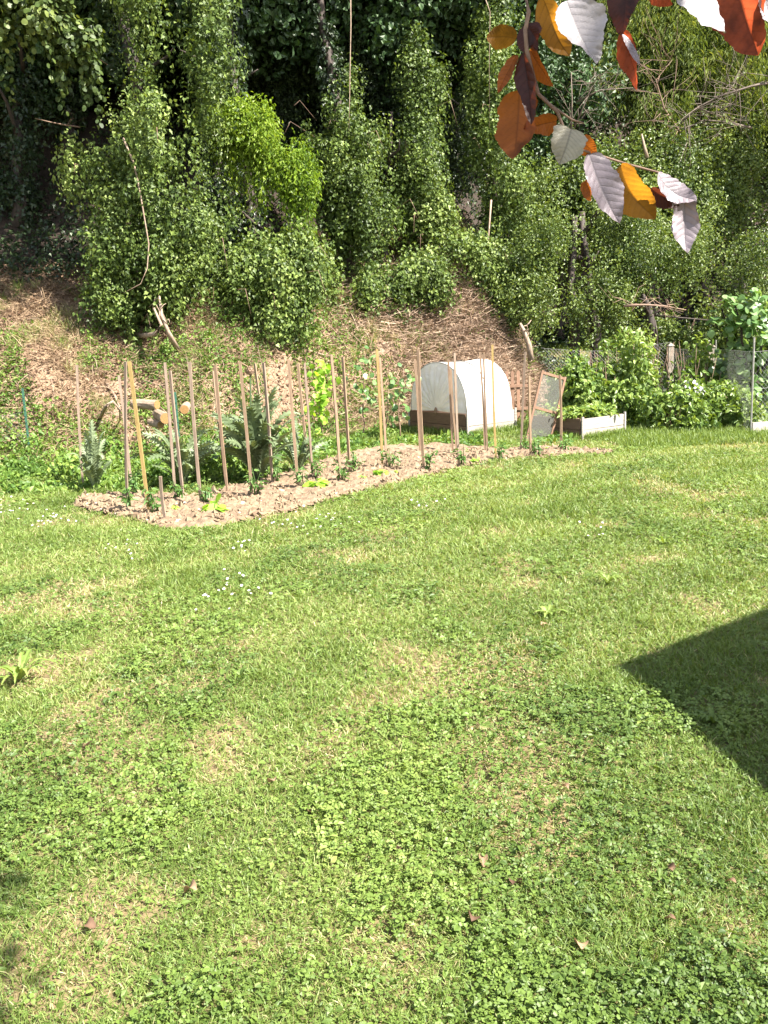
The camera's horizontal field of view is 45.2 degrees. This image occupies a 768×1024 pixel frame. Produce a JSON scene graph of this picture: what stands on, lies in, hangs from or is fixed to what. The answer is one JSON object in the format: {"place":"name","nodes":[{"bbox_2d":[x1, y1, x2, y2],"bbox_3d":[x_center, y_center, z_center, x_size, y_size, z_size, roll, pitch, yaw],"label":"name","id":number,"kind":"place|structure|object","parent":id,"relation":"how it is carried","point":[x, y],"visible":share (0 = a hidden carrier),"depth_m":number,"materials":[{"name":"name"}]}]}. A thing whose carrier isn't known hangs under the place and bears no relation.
{"place":"outdoors","nodes":[
{"label":"outdoors","id":0,"kind":"place"},
{"bbox_2d":[0,2,767,1023],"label":"ground","id":1,"kind":"structure","parent":0,"point":[84,134],"depth_m":4.45,"materials":[{"name":"green plant"}]},
{"bbox_2d":[0,649,60,684],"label":"dandelion","id":2,"kind":"object","parent":1,"relation":"on","point":[19,671],"visible":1,"depth_m":5.06,"materials":[{"name":"green plant"}]},
{"bbox_2d":[0,0,140,237],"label":"forest tree","id":3,"kind":"object","parent":1,"relation":"on","point":[38,162],"visible":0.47,"depth_m":19.08,"materials":[{"name":"green plant"}]},
{"bbox_2d":[76,365,83,482],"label":"tomato stake","id":4,"kind":"object","parent":1,"relation":"on","point":[78,411],"visible":0.8,"depth_m":11.71,"materials":[{"name":"brown wood"}]},
{"bbox_2d":[69,419,112,488],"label":"artichoke plant","id":5,"kind":"object","parent":1,"relation":"on","point":[91,454],"visible":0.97,"depth_m":11.41,"materials":[{"name":"green plant"}]},
{"bbox_2d":[0,0,182,230],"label":"hazel tree","id":6,"kind":"object","parent":1,"relation":"on","point":[64,38],"visible":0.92,"depth_m":15.20,"materials":[{"name":"green plant"}]},
{"bbox_2d":[0,0,273,158],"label":"forest tree","id":7,"kind":"object","parent":1,"relation":"on","point":[74,101],"visible":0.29,"depth_m":20.11,"materials":[{"name":"green plant"}]},
{"bbox_2d":[147,419,163,428],"bbox_3d":[-3.567,-1.382,14.432,0.125,0.131,0.413,-10,14,-35],"label":"cut log","id":8,"kind":"object","parent":1,"relation":"on","point":[155,423],"visible":0.93,"depth_m":14.33,"materials":[{"name":"brown wood"}]},
{"bbox_2d":[152,409,167,423],"bbox_3d":[-3.472,-1.493,14.423,0.182,0.207,0.616,-7,12,-24],"label":"cut log","id":9,"kind":"object","parent":8,"relation":"on","point":[161,416],"visible":0.82,"depth_m":14.18,"materials":[{"name":"brown wood"}]},
{"bbox_2d":[130,399,159,409],"bbox_3d":[-3.700,-1.669,14.307,0.465,0.164,0.152,3,12,24],"label":"cut log","id":10,"kind":"object","parent":9,"relation":"on","point":[147,404],"visible":0.9,"depth_m":14.23,"materials":[{"name":"brown wood"}]},
{"bbox_2d":[149,296,179,349],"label":"dead branch","id":11,"kind":"object","parent":1,"relation":"on","point":[170,335],"visible":1,"depth_m":15.91,"materials":[{"name":"brown wood"}]},
{"bbox_2d":[130,427,221,484],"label":"artichoke plant","id":12,"kind":"object","parent":1,"relation":"on","point":[208,448],"visible":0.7,"depth_m":11.47,"materials":[{"name":"green plant"}]},
{"bbox_2d":[48,0,307,352],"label":"ivy covered tree","id":13,"kind":"object","parent":1,"relation":"on","point":[169,269],"visible":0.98,"depth_m":16.03,"materials":[{"name":"green plant"}]},
{"bbox_2d":[181,58,259,288],"bbox_3d":[-3.371,-6.970,18.998,1.753,5.913,2.477,-2,11,0],"label":"ivy covered tree","id":14,"kind":"object","parent":1,"relation":"on","point":[217,209],"visible":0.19,"depth_m":18.51,"materials":[{"name":"green plant"}]},
{"bbox_2d":[105,0,385,227],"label":"forest tree","id":15,"kind":"object","parent":1,"relation":"on","point":[296,33],"visible":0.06,"depth_m":19.90,"materials":[{"name":"green plant"}]},
{"bbox_2d":[0,246,521,441],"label":"bramble stems","id":16,"kind":"object","parent":1,"relation":"on","point":[221,360],"visible":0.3,"depth_m":16.47,"materials":[{"name":"brown plant"}]},
{"bbox_2d":[203,84,327,270],"bbox_3d":[-2.213,-6.066,17.512,2.231,3.897,1.834,5,13,35],"label":"bright shrub","id":17,"kind":"object","parent":1,"relation":"on","point":[292,178],"visible":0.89,"depth_m":17.11,"materials":[{"name":"green plant"}]},
{"bbox_2d":[180,0,360,386],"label":"ivy covered tree","id":18,"kind":"object","parent":1,"relation":"on","point":[279,283],"visible":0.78,"depth_m":17.06,"materials":[{"name":"green plant"}]},
{"bbox_2d":[0,220,547,479],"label":"bank weeds","id":19,"kind":"object","parent":1,"relation":"on","point":[38,471],"visible":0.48,"depth_m":16.00,"materials":[{"name":"green plant"}]},
{"bbox_2d":[0,208,547,452],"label":"leaf litter","id":20,"kind":"object","parent":1,"relation":"on","point":[103,371],"visible":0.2,"depth_m":16.57,"materials":[{"name":"brown plant"}]},
{"bbox_2d":[0,221,547,463],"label":"bank grass tufts","id":21,"kind":"object","parent":1,"relation":"on","point":[65,338],"visible":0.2,"depth_m":16.56,"materials":[{"name":"plant"}]},
{"bbox_2d":[0,207,548,464],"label":"dry straw","id":22,"kind":"object","parent":1,"relation":"on","point":[56,285],"visible":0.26,"depth_m":16.40,"materials":[{"name":"beige plant"}]},
{"bbox_2d":[0,45,568,371],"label":"undergrowth","id":23,"kind":"object","parent":1,"relation":"on","point":[62,250],"visible":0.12,"depth_m":19.17,"materials":[{"name":"green plant"}]},
{"bbox_2d":[0,411,577,495],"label":"bed weeds","id":24,"kind":"object","parent":1,"relation":"on","point":[154,473],"visible":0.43,"depth_m":12.68,"materials":[{"name":"green plant"}]},
{"bbox_2d":[239,0,390,211],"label":"ivy covered tree","id":25,"kind":"object","parent":1,"relation":"on","point":[300,84],"visible":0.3,"depth_m":20.97,"materials":[{"name":"green plant"}]},
{"bbox_2d":[304,359,340,436],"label":"young vine","id":26,"kind":"object","parent":1,"relation":"on","point":[321,400],"visible":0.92,"depth_m":15.24,"materials":[{"name":"green plant"}]},
{"bbox_2d":[71,442,612,528],"bbox_3d":[-0.403,-0.547,12.130,6.908,0.123,3.620,-12,15,-41],"label":"soil bed","id":27,"kind":"object","parent":1,"relation":"on","point":[295,489],"visible":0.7,"depth_m":10.97,"materials":[{"name":"brown soil"}]},
{"bbox_2d":[124,361,127,505],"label":"tomato stake","id":28,"kind":"object","parent":27,"relation":"on","point":[125,426],"visible":0.91,"depth_m":9.89,"materials":[{"name":"brown wood"}]},
{"bbox_2d":[127,361,149,509],"bbox_3d":[-2.543,-0.721,9.612,0.043,1.676,0.148,1,11,16],"label":"tomato stake","id":29,"kind":"object","parent":27,"relation":"on","point":[130,371],"visible":0.89,"depth_m":9.57,"materials":[{"name":"yellow wood"}]},
{"bbox_2d":[163,362,175,496],"bbox_3d":[-2.402,-0.858,10.398,0.042,1.633,0.037,-6,12,-20],"label":"tomato stake","id":30,"kind":"object","parent":27,"relation":"on","point":[169,421],"visible":0.91,"depth_m":10.37,"materials":[{"name":"brown wood"}]},
{"bbox_2d":[168,371,183,494],"bbox_3d":[-2.382,-0.851,10.619,0.035,1.533,0.070,1,12,19],"label":"tomato stake","id":31,"kind":"object","parent":27,"relation":"on","point":[175,427],"visible":0.91,"depth_m":10.59,"materials":[{"name":"brown wood"}]},
{"bbox_2d":[188,362,201,499],"bbox_3d":[-2.066,-0.819,10.113,0.041,1.637,0.065,-2,11,0],"label":"tomato stake","id":32,"kind":"object","parent":27,"relation":"on","point":[194,423],"visible":0.91,"depth_m":10.08,"materials":[{"name":"brown wood"}]},
{"bbox_2d":[214,365,227,490],"bbox_3d":[-1.907,-0.930,10.829,0.047,1.568,0.056,0,11,11],"label":"tomato stake","id":33,"kind":"object","parent":27,"relation":"on","point":[220,425],"visible":0.91,"depth_m":10.80,"materials":[{"name":"brown wood"}]},
{"bbox_2d":[238,362,252,493],"bbox_3d":[-1.554,-0.885,10.420,0.059,1.608,0.059,-2,11,0],"label":"tomato stake","id":34,"kind":"object","parent":27,"relation":"on","point":[245,418],"visible":0.91,"depth_m":10.39,"materials":[{"name":"brown wood"}]},
{"bbox_2d":[211,366,303,479],"bbox_3d":[-1.579,-1.096,11.571,1.203,1.467,1.196,-2,11,0],"label":"artichoke plant","id":35,"kind":"object","parent":27,"relation":"on","point":[257,423],"visible":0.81,"depth_m":11.45,"materials":[{"name":"green plant"}]},
{"bbox_2d":[262,363,272,481],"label":"tomato stake","id":36,"kind":"object","parent":27,"relation":"on","point":[267,413],"visible":0.87,"depth_m":11.23,"materials":[{"name":"brown wood"}]},
{"bbox_2d":[287,359,298,484],"bbox_3d":[-1.059,-0.978,10.805,0.050,1.603,0.068,-2,11,0],"label":"tomato stake","id":37,"kind":"object","parent":27,"relation":"on","point":[292,415],"visible":0.91,"depth_m":10.77,"materials":[{"name":"brown wood"}]},
{"bbox_2d":[273,419,327,468],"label":"artichoke plant","id":38,"kind":"object","parent":27,"relation":"on","point":[302,457],"visible":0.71,"depth_m":12.28,"materials":[{"name":"green plant"}]},
{"bbox_2d":[303,363,312,475],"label":"tomato stake","id":39,"kind":"object","parent":27,"relation":"on","point":[308,417],"visible":0.91,"depth_m":11.46,"materials":[{"name":"brown wood"}]},
{"bbox_2d":[330,354,341,479],"bbox_3d":[-0.580,-1.085,11.186,0.051,1.628,0.072,-8,12,-26],"label":"tomato stake","id":40,"kind":"object","parent":27,"relation":"on","point":[335,411],"visible":0.91,"depth_m":11.16,"materials":[{"name":"brown wood"}]},
{"bbox_2d":[341,357,350,471],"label":"tomato stake","id":41,"kind":"object","parent":27,"relation":"on","point":[346,409],"visible":0.91,"depth_m":11.81,"materials":[{"name":"brown wood"}]},
{"bbox_2d":[375,349,382,463],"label":"tomato stake","id":42,"kind":"object","parent":27,"relation":"on","point":[379,400],"visible":0.91,"depth_m":12.26,"materials":[{"name":"yellow wood"}]},
{"bbox_2d":[379,358,387,465],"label":"tomato stake","id":43,"kind":"object","parent":27,"relation":"on","point":[382,398],"visible":0.91,"depth_m":12.19,"materials":[{"name":"brown wood"}]},
{"bbox_2d":[416,350,424,466],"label":"tomato stake","id":44,"kind":"object","parent":27,"relation":"on","point":[420,407],"visible":0.91,"depth_m":11.78,"materials":[{"name":"brown wood"}]},
{"bbox_2d":[453,353,459,465],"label":"tomato stake","id":45,"kind":"object","parent":27,"relation":"on","point":[455,394],"visible":0.91,"depth_m":12.08,"materials":[{"name":"brown wood"}]},
{"bbox_2d":[491,345,496,459],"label":"tomato stake","id":46,"kind":"object","parent":27,"relation":"on","point":[493,396],"visible":0.91,"depth_m":12.47,"materials":[{"name":"yellow wood"}]},
{"bbox_2d":[528,376,531,452],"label":"tomato stake","id":47,"kind":"object","parent":27,"relation":"on","point":[529,412],"visible":0.91,"depth_m":12.71,"materials":[{"name":"brown wood"}]},
{"bbox_2d":[346,345,377,432],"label":"young vine","id":48,"kind":"object","parent":1,"relation":"on","point":[365,376],"visible":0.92,"depth_m":16.05,"materials":[{"name":"green plant"}]},
{"bbox_2d":[0,369,767,1023],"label":"grass","id":49,"kind":"structure","parent":1,"relation":"on","point":[248,531],"depth_m":4.80,"materials":[{"name":"green plant"}]},
{"bbox_2d":[0,429,767,1023],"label":"clover","id":50,"kind":"object","parent":1,"relation":"on","point":[520,961],"visible":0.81,"depth_m":3.55,"materials":[{"name":"green plant"}]},
{"bbox_2d":[0,427,767,1023],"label":"lawn weeds","id":51,"kind":"object","parent":1,"relation":"on","point":[522,1009],"visible":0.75,"depth_m":3.58,"materials":[{"name":"green plant"}]},
{"bbox_2d":[371,377,402,426],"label":"young vine","id":52,"kind":"object","parent":1,"relation":"on","point":[391,386],"visible":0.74,"depth_m":15.82,"materials":[{"name":"green plant"}]},
{"bbox_2d":[283,0,518,339],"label":"ivy covered tree","id":53,"kind":"object","parent":1,"relation":"on","point":[342,144],"visible":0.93,"depth_m":19.13,"materials":[{"name":"green plant"}]},
{"bbox_2d":[385,363,421,435],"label":"young vine","id":54,"kind":"object","parent":1,"relation":"on","point":[410,379],"visible":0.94,"depth_m":15.69,"materials":[{"name":"green plant"}]},
{"bbox_2d":[310,111,532,344],"bbox_3d":[0.378,-5.448,19.610,5.883,6.240,2.203,-7,12,-21],"label":"ivy covered tree","id":55,"kind":"object","parent":1,"relation":"on","point":[492,256],"visible":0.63,"depth_m":19.31,"materials":[{"name":"green plant"}]},
{"bbox_2d":[297,227,554,428],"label":"brush twigs","id":56,"kind":"object","parent":1,"relation":"on","point":[497,335],"visible":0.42,"depth_m":19.30,"materials":[{"name":"brown wood"}]},
{"bbox_2d":[362,0,526,221],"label":"ivy covered tree","id":57,"kind":"object","parent":1,"relation":"on","point":[450,35],"visible":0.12,"depth_m":21.64,"materials":[{"name":"green plant"}]},
{"bbox_2d":[361,0,531,309],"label":"ivy covered tree","id":58,"kind":"object","parent":1,"relation":"on","point":[418,169],"visible":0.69,"depth_m":19.82,"materials":[{"name":"green plant"}]},
{"bbox_2d":[408,407,516,435],"bbox_3d":[1.378,-1.638,16.478,1.126,0.428,1.658,-10,13,-34],"label":"raised bed","id":59,"kind":"object","parent":1,"relation":"on","point":[467,421],"visible":0.56,"depth_m":15.98,"materials":[{"name":"grey wood"}]},
{"bbox_2d":[411,359,511,413],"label":"plastic tunnel","id":60,"kind":"structure","parent":59,"relation":"on","point":[434,389],"depth_m":15.92,"materials":[{"name":"plastic"}]},
{"bbox_2d":[374,0,560,232],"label":"ivy covered tree","id":61,"kind":"object","parent":1,"relation":"on","point":[456,84],"visible":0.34,"depth_m":22.66,"materials":[{"name":"green plant"}]},
{"bbox_2d":[421,0,546,335],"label":"ivy covered tree","id":62,"kind":"object","parent":1,"relation":"on","point":[504,211],"visible":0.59,"depth_m":20.53,"materials":[{"name":"green plant"}]},
{"bbox_2d":[214,401,767,459],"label":"tall grass","id":63,"kind":"structure","parent":1,"relation":"on","point":[656,438],"depth_m":14.43,"materials":[{"name":"green plant"}]},
{"bbox_2d":[505,371,527,421],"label":"picket gate","id":64,"kind":"structure","parent":1,"relation":"on","point":[518,385],"depth_m":17.14,"materials":[{"name":"brown wood"}]},
{"bbox_2d":[519,320,533,360],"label":"dead tree","id":65,"kind":"object","parent":1,"relation":"on","point":[530,355],"visible":1,"depth_m":17.99,"materials":[{"name":"brown wood"}]},
{"bbox_2d":[446,0,628,196],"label":"forest tree","id":66,"kind":"object","parent":1,"relation":"on","point":[555,64],"visible":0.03,"depth_m":25.35,"materials":[{"name":"green plant"}]},
{"bbox_2d":[525,370,566,441],"bbox_3d":[2.553,-1.611,14.611,0.785,1.263,0.093,-6,12,-18],"label":"frame","id":67,"kind":"object","parent":1,"relation":"on","point":[534,407],"visible":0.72,"depth_m":14.56,"materials":[{"name":"brown wood"}]},
{"bbox_2d":[502,123,617,340],"bbox_3d":[5.319,-8.371,27.965,4.074,6.656,3.014,-2,11,0],"label":"hillside shrub","id":68,"kind":"object","parent":1,"relation":"on","point":[559,333],"visible":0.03,"depth_m":28.21,"materials":[{"name":"green plant"}]},
{"bbox_2d":[540,342,602,428],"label":"raspberry bush","id":69,"kind":"object","parent":1,"relation":"on","point":[577,383],"visible":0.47,"depth_m":15.51,"materials":[{"name":"green plant"}]},
{"bbox_2d":[532,412,625,439],"bbox_3d":[3.161,-1.433,15.146,1.016,0.388,1.188,-10,13,-34],"label":"raised bed","id":70,"kind":"object","parent":1,"relation":"on","point":[582,425],"visible":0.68,"depth_m":14.72,"materials":[{"name":"grey wood"}]},
{"bbox_2d":[488,146,671,378],"bbox_3d":[4.214,-4.928,20.183,4.479,5.887,2.162,-6,12,-20],"label":"bushy tree","id":71,"kind":"object","parent":1,"relation":"on","point":[533,293],"visible":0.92,"depth_m":19.88,"materials":[{"name":"green plant"}]},
{"bbox_2d":[600,284,685,321],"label":"dead branch","id":72,"kind":"object","parent":71,"relation":"attached to","point":[668,307],"visible":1,"depth_m":19.36,"materials":[{"name":"brown wood"}]},
{"bbox_2d":[507,121,671,350],"bbox_3d":[5.650,-7.581,25.884,4.636,6.442,3.136,-2,11,0],"label":"hillside shrub","id":73,"kind":"object","parent":1,"relation":"on","point":[572,193],"visible":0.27,"depth_m":25.28,"materials":[{"name":"green plant"}]},
{"bbox_2d":[538,1,644,140],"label":"forest tree","id":74,"kind":"object","parent":1,"relation":"on","point":[574,104],"visible":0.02,"depth_m":34.24,"materials":[{"name":"green plant"}]},
{"bbox_2d":[554,65,631,130],"bbox_3d":[5.190,-10.164,23.000,1.863,1.940,1.436,-5,11,-14],"label":"bare sapling","id":75,"kind":"object","parent":1,"relation":"on","point":[585,100],"visible":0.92,"depth_m":22.96,"materials":[{"name":"brown wood"}]},
{"bbox_2d":[546,350,651,425],"bbox_3d":[3.723,-2.099,16.142,1.802,1.445,1.498,-2,11,0],"label":"raspberry bush","id":76,"kind":"object","parent":1,"relation":"on","point":[623,402],"visible":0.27,"depth_m":15.63,"materials":[{"name":"green plant"}]},
{"bbox_2d":[542,0,656,142],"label":"feathery conifer","id":77,"kind":"object","parent":1,"relation":"on","point":[604,2],"visible":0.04,"depth_m":31.16,"materials":[{"name":"green plant"}]},
{"bbox_2d":[483,81,767,349],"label":"slope undergrowth","id":78,"kind":"object","parent":1,"relation":"on","point":[559,341],"visible":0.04,"depth_m":30.91,"materials":[{"name":"green plant"}]},
{"bbox_2d":[576,53,674,121],"bbox_3d":[6.180,-10.881,23.376,2.646,1.965,1.011,-2,11,0],"label":"bare sapling","id":79,"kind":"object","parent":1,"relation":"on","point":[579,100],"visible":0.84,"depth_m":23.44,"materials":[{"name":"brown plant"}]},
{"bbox_2d":[486,0,767,252],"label":"copper beech","id":80,"kind":"object","parent":1,"relation":"on","point":[622,188],"visible":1,"depth_m":0.80,"materials":[{"name":"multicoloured plant"}]},
{"bbox_2d":[596,326,669,410],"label":"raspberry bush","id":81,"kind":"object","parent":1,"relation":"on","point":[609,341],"visible":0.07,"depth_m":16.98,"materials":[{"name":"green plant"}]},
{"bbox_2d":[603,302,664,384],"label":"hedge bush","id":82,"kind":"object","parent":1,"relation":"on","point":[614,356],"visible":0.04,"depth_m":20.21,"materials":[{"name":"green plant"}]},
{"bbox_2d":[600,327,683,425],"bbox_3d":[4.653,-2.345,16.174,1.779,1.769,1.506,-2,11,0],"label":"raspberry bush","id":83,"kind":"object","parent":1,"relation":"on","point":[644,365],"visible":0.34,"depth_m":15.76,"materials":[{"name":"green plant"}]},
{"bbox_2d":[544,168,767,373],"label":"bushy tree","id":84,"kind":"object","parent":1,"relation":"on","point":[695,252],"visible":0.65,"depth_m":20.90,"materials":[{"name":"green plant"}]},
{"bbox_2d":[580,303,734,369],"bbox_3d":[7.490,-4.547,23.566,5.150,1.960,1.998,-2,11,0],"label":"hedge bush","id":85,"kind":"object","parent":1,"relation":"on","point":[666,338],"visible":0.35,"depth_m":23.29,"materials":[{"name":"green plant"}]},
{"bbox_2d":[634,291,681,351],"bbox_3d":[5.970,-4.244,20.636,0.949,1.336,0.973,-12,15,-41],"label":"gnarled tree","id":86,"kind":"object","parent":1,"relation":"on","point":[651,318],"visible":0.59,"depth_m":20.54,"materials":[{"name":"brown plant"}]},
{"bbox_2d":[575,105,743,321],"bbox_3d":[7.768,-8.213,26.774,4.733,6.830,3.747,-2,11,0],"label":"hillside shrub","id":87,"kind":"object","parent":1,"relation":"on","point":[698,171],"visible":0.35,"depth_m":26.05,"materials":[{"name":"green plant"}]},
{"bbox_2d":[580,0,751,263],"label":"feathery conifer","id":88,"kind":"object","parent":1,"relation":"on","point":[636,25],"visible":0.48,"depth_m":29.07,"materials":[{"name":"green plant"}]},
{"bbox_2d":[616,6,721,145],"bbox_3d":[7.860,-11.982,25.796,2.290,4.232,2.672,-10,13,-34],"label":"bare sapling","id":89,"kind":"object","parent":1,"relation":"on","point":[662,70],"visible":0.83,"depth_m":26.20,"materials":[{"name":"plant"}]},
{"bbox_2d":[631,380,723,431],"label":"raspberry bush","id":90,"kind":"object","parent":1,"relation":"on","point":[695,414],"visible":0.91,"depth_m":15.04,"materials":[{"name":"green plant"}]},
{"bbox_2d":[649,331,719,392],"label":"raspberry bush","id":91,"kind":"object","parent":1,"relation":"on","point":[703,359],"visible":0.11,"depth_m":16.32,"materials":[{"name":"green plant"}]},
{"bbox_2d":[627,0,767,312],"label":"feathery conifer","id":92,"kind":"object","parent":1,"relation":"on","point":[683,98],"visible":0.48,"depth_m":28.49,"materials":[{"name":"green plant"}]},
{"bbox_2d":[663,344,738,422],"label":"raspberry bush","id":93,"kind":"object","parent":1,"relation":"on","point":[690,369],"visible":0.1,"depth_m":15.78,"materials":[{"name":"green plant"}]},
{"bbox_2d":[647,64,756,170],"bbox_3d":[9.051,-10.741,25.392,3.462,2.831,1.899,-7,12,-21],"label":"bare sapling","id":94,"kind":"object","parent":1,"relation":"on","point":[742,126],"visible":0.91,"depth_m":25.46,"materials":[{"name":"brown wood"}]},
{"bbox_2d":[657,43,767,179],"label":"bare sapling","id":95,"kind":"object","parent":1,"relation":"on","point":[734,91],"visible":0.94,"depth_m":25.32,"materials":[{"name":"brown wood"}]},
{"bbox_2d":[659,70,767,294],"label":"hillside shrub","id":96,"kind":"object","parent":1,"relation":"on","point":[758,142],"visible":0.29,"depth_m":28.39,"materials":[{"name":"green plant"}]},
{"bbox_2d":[661,116,767,328],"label":"hillside shrub","id":97,"kind":"object","parent":1,"relation":"on","point":[738,218],"visible":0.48,"depth_m":27.24,"materials":[{"name":"green plant"}]},
{"bbox_2d":[672,357,757,408],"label":"raspberry bush","id":98,"kind":"object","parent":1,"relation":"on","point":[724,384],"visible":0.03,"depth_m":15.84,"materials":[{"name":"green plant"}]},
{"bbox_2d":[683,269,767,374],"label":"hedge bush","id":99,"kind":"object","parent":1,"relation":"on","point":[722,341],"visible":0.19,"depth_m":22.39,"materials":[{"name":"green plant"}]},
{"bbox_2d":[685,375,767,428],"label":"raspberry bush","id":100,"kind":"object","parent":1,"relation":"on","point":[726,410],"visible":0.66,"depth_m":15.07,"materials":[{"name":"green plant"}]},
{"bbox_2d":[712,348,751,430],"bbox_3d":[5.842,-2.109,15.632,0.005,1.265,2.614,-1,11,6],"label":"chain link fence","id":101,"kind":"object","parent":1,"relation":"on","point":[736,374],"visible":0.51,"depth_m":15.03,"materials":[{"name":"metal"}]},
{"bbox_2d":[705,287,767,416],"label":"round leaved shrub","id":102,"kind":"object","parent":1,"relation":"on","point":[759,311],"visible":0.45,"depth_m":15.73,"materials":[{"name":"green plant"}]},
{"bbox_2d":[529,323,762,392],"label":"grass","id":103,"kind":"structure","parent":0,"point":[563,351],"depth_m":26.96,"materials":[{"name":"plant"}]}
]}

